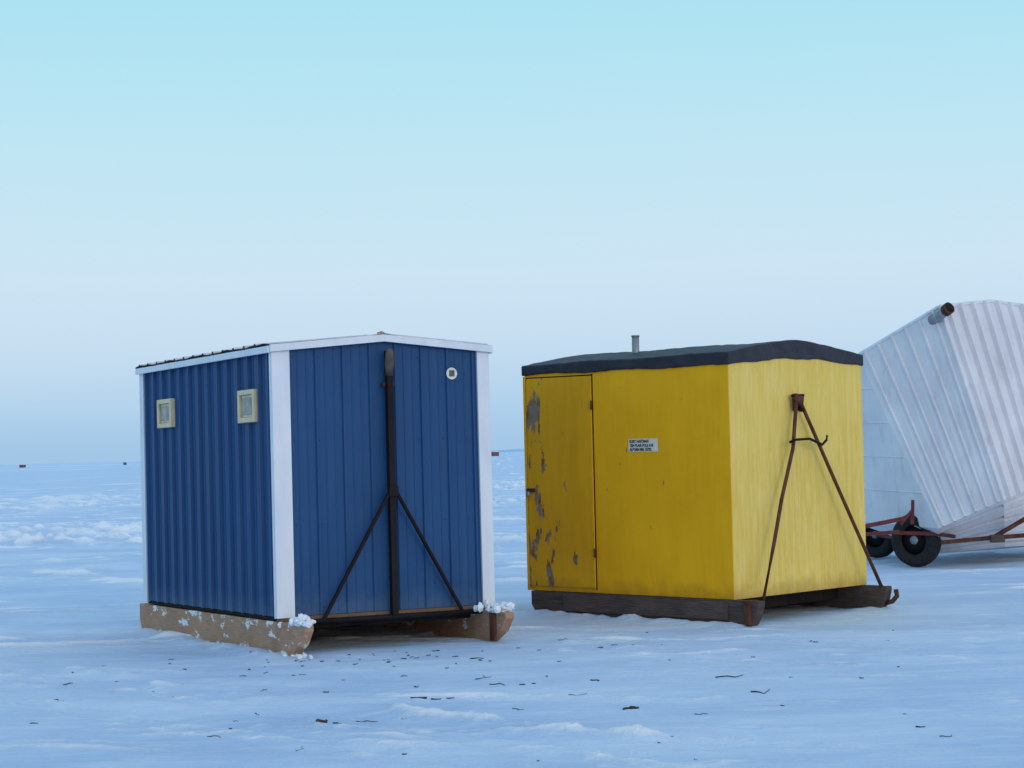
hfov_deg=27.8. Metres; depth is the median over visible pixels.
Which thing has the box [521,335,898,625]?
yellow fishing shack
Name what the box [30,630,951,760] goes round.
twigs
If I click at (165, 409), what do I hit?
window glass
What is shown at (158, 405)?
window frame
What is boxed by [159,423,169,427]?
window frame
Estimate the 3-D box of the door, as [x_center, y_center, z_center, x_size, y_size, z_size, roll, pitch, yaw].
[0.439,0.888,18.781,0.805,1.897,0.014,-3,-2,44]
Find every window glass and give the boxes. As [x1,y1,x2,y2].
[161,406,168,420]
[242,397,251,414]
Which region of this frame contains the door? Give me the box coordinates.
[526,376,595,587]
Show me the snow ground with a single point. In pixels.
(844, 690)
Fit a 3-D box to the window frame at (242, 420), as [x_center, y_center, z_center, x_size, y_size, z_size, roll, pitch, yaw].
[-2.085,0.286,16.370,0.048,0.040,0.270,0,-3,-29]
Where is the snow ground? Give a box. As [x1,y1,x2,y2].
[0,452,1023,767]
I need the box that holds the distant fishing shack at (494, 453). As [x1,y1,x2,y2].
[491,451,498,455]
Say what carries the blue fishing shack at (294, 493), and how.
on the snow ground
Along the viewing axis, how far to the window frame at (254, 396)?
16.22 m
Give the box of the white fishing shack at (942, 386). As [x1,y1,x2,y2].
[857,299,1023,553]
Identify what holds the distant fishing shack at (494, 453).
on the snow ground
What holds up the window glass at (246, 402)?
in the blue fishing shack at (294, 493)
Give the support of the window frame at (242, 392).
in the blue fishing shack at (294, 493)
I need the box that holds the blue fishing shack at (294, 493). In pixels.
[135,331,514,659]
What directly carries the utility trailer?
on the snow ground
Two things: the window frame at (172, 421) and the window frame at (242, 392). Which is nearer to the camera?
the window frame at (242, 392)
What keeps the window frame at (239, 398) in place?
in the blue fishing shack at (294, 493)
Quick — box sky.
[0,0,1023,464]
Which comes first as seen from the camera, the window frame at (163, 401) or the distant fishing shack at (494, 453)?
the window frame at (163, 401)
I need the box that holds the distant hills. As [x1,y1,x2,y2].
[491,449,523,451]
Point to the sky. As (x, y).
(532, 181)
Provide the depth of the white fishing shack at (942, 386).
24.70 m
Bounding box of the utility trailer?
[865,500,1023,566]

